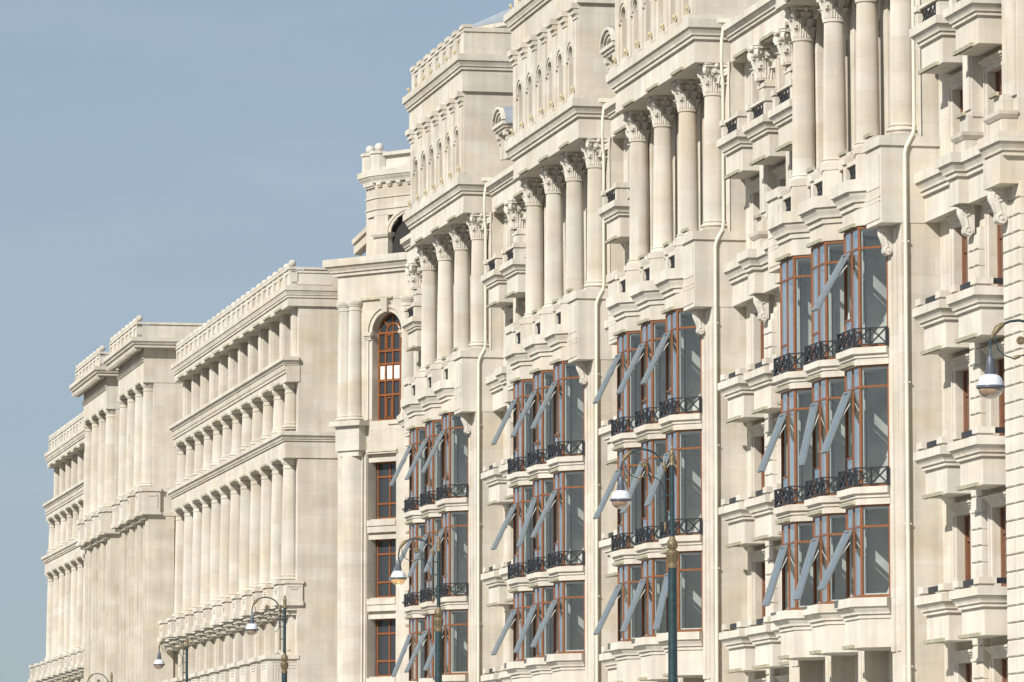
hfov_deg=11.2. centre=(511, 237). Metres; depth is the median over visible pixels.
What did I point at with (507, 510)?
window
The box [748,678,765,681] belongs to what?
window
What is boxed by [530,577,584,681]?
bay window
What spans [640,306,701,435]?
bay window
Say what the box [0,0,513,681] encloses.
sky
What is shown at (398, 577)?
street lamp
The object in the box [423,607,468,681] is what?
bay window
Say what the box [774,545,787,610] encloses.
window
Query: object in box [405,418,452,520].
bay window
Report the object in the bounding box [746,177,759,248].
window
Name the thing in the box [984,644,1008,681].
window
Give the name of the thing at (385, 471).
window
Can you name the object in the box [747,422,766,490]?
window
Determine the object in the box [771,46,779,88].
window
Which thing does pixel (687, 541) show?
bay window
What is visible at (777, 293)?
window
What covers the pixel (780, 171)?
window
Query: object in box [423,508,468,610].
bay window
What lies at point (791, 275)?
bay window
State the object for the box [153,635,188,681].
street lamp
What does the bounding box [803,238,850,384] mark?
bay window
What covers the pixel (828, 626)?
bay window
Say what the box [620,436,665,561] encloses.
bay window
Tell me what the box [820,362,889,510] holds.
bay window
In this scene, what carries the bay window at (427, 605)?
in the apartment building at (757, 266)
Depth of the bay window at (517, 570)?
187.10 m
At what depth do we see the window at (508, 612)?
196.90 m
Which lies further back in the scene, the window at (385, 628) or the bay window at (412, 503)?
the window at (385, 628)
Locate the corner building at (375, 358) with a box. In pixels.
[322,143,413,681]
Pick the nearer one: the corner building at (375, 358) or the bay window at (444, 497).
the bay window at (444, 497)
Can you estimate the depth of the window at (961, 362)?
138.06 m
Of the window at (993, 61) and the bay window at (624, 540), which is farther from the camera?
the bay window at (624, 540)
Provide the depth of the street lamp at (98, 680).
231.76 m
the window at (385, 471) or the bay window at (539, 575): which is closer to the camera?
the bay window at (539, 575)
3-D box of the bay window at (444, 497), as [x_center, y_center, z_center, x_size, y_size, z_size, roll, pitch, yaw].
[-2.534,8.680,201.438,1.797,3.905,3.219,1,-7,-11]
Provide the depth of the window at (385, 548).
221.59 m
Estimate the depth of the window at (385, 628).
221.16 m
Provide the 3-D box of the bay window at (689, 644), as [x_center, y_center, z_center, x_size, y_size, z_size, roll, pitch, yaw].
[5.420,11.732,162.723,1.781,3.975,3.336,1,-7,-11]
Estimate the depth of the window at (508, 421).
197.86 m
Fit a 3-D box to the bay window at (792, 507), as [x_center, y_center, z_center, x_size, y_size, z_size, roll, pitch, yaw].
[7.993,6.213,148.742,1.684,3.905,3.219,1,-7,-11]
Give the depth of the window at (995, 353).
134.76 m
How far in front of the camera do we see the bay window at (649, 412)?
166.98 m
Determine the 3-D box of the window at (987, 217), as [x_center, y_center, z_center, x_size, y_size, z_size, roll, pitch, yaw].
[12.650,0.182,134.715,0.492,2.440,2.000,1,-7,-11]
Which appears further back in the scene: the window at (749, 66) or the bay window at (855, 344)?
the window at (749, 66)
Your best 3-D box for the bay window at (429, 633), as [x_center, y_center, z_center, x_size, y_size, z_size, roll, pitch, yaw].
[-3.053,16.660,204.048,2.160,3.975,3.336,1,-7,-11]
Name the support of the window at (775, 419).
in the apartment building at (757, 266)
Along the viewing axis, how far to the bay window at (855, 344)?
141.92 m
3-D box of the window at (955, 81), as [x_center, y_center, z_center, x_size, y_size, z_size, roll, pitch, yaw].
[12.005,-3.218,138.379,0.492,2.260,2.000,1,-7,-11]
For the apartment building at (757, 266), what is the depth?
161.32 m
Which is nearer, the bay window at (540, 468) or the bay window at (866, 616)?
the bay window at (866, 616)
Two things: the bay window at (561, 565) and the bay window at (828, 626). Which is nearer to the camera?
the bay window at (828, 626)
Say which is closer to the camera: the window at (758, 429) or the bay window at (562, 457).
the window at (758, 429)
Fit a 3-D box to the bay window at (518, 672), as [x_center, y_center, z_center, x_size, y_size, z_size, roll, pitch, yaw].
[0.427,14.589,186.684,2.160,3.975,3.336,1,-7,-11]
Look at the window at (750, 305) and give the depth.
160.23 m
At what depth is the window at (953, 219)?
138.53 m
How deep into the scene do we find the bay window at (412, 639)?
207.56 m
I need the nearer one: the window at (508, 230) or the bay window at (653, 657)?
the bay window at (653, 657)
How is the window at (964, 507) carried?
in the apartment building at (757, 266)
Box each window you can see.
[376,461,395,518]
[376,539,395,597]
[376,618,395,676]
[378,313,401,420]
[389,425,435,525]
[389,520,435,619]
[391,615,424,681]
[404,611,435,681]
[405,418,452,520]
[407,514,452,615]
[421,410,468,514]
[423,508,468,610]
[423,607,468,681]
[491,377,532,489]
[491,482,532,592]
[491,588,532,681]
[504,215,510,248]
[504,308,512,325]
[504,408,510,458]
[504,507,512,561]
[504,609,512,662]
[510,368,552,482]
[513,583,552,681]
[517,475,552,587]
[530,358,584,475]
[530,468,584,582]
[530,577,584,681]
[593,329,645,452]
[593,444,640,567]
[593,561,652,681]
[616,318,670,444]
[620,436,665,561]
[620,554,667,681]
[624,138,629,199]
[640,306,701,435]
[644,427,702,555]
[653,549,702,677]
[745,62,759,103]
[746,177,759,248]
[746,301,765,363]
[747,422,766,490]
[748,549,767,618]
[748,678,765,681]
[757,385,818,526]
[762,518,825,660]
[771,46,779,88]
[772,164,785,187]
[772,253,811,395]
[773,290,779,353]
[773,416,786,483]
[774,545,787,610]
[775,674,788,681]
[793,510,857,655]
[797,374,851,518]
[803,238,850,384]
[811,223,888,372]
[817,501,890,650]
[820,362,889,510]
[943,70,962,151]
[945,213,970,285]
[946,353,970,432]
[948,500,973,580]
[949,649,975,681]
[978,50,1001,136]
[980,200,1005,285]
[981,341,1006,435]
[983,491,1007,586]
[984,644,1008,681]
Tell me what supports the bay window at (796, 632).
in the apartment building at (757, 266)
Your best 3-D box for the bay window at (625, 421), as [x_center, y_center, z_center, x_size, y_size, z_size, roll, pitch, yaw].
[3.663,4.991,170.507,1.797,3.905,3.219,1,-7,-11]
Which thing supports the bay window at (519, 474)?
in the apartment building at (757, 266)
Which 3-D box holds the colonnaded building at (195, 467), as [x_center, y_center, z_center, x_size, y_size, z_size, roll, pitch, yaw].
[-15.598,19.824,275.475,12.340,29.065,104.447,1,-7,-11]
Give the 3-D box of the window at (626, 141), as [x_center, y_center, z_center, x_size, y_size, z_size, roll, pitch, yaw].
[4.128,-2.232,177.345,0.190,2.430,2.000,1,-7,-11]
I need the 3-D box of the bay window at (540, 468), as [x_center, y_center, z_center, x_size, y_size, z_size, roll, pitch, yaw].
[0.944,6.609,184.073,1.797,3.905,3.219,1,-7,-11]
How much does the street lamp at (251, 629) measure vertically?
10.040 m
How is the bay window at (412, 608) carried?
in the apartment building at (757, 266)
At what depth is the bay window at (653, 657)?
165.96 m
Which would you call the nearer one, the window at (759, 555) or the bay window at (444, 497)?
the window at (759, 555)
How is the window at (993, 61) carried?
in the apartment building at (757, 266)
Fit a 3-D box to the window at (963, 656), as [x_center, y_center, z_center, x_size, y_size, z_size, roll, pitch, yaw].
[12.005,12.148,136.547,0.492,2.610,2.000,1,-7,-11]
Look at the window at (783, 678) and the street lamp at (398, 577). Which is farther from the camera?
the window at (783, 678)
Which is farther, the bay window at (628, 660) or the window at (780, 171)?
the bay window at (628, 660)
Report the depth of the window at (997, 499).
134.40 m
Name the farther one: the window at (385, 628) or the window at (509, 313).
the window at (385, 628)
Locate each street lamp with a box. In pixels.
[87,672,112,681]
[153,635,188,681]
[245,595,288,681]
[390,536,443,681]
[610,446,678,681]
[976,319,1023,398]
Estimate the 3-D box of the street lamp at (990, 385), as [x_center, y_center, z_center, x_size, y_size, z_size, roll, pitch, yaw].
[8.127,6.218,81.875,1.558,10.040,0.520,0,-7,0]
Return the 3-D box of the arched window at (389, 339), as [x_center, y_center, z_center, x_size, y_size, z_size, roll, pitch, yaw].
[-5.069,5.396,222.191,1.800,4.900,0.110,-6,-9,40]
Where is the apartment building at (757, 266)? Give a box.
[389,0,1023,681]
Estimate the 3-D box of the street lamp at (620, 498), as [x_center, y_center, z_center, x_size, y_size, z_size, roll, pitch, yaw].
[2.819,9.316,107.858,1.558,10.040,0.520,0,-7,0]
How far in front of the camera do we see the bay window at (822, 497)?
145.18 m
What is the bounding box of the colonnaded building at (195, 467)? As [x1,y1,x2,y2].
[28,260,338,681]
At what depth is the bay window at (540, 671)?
183.17 m

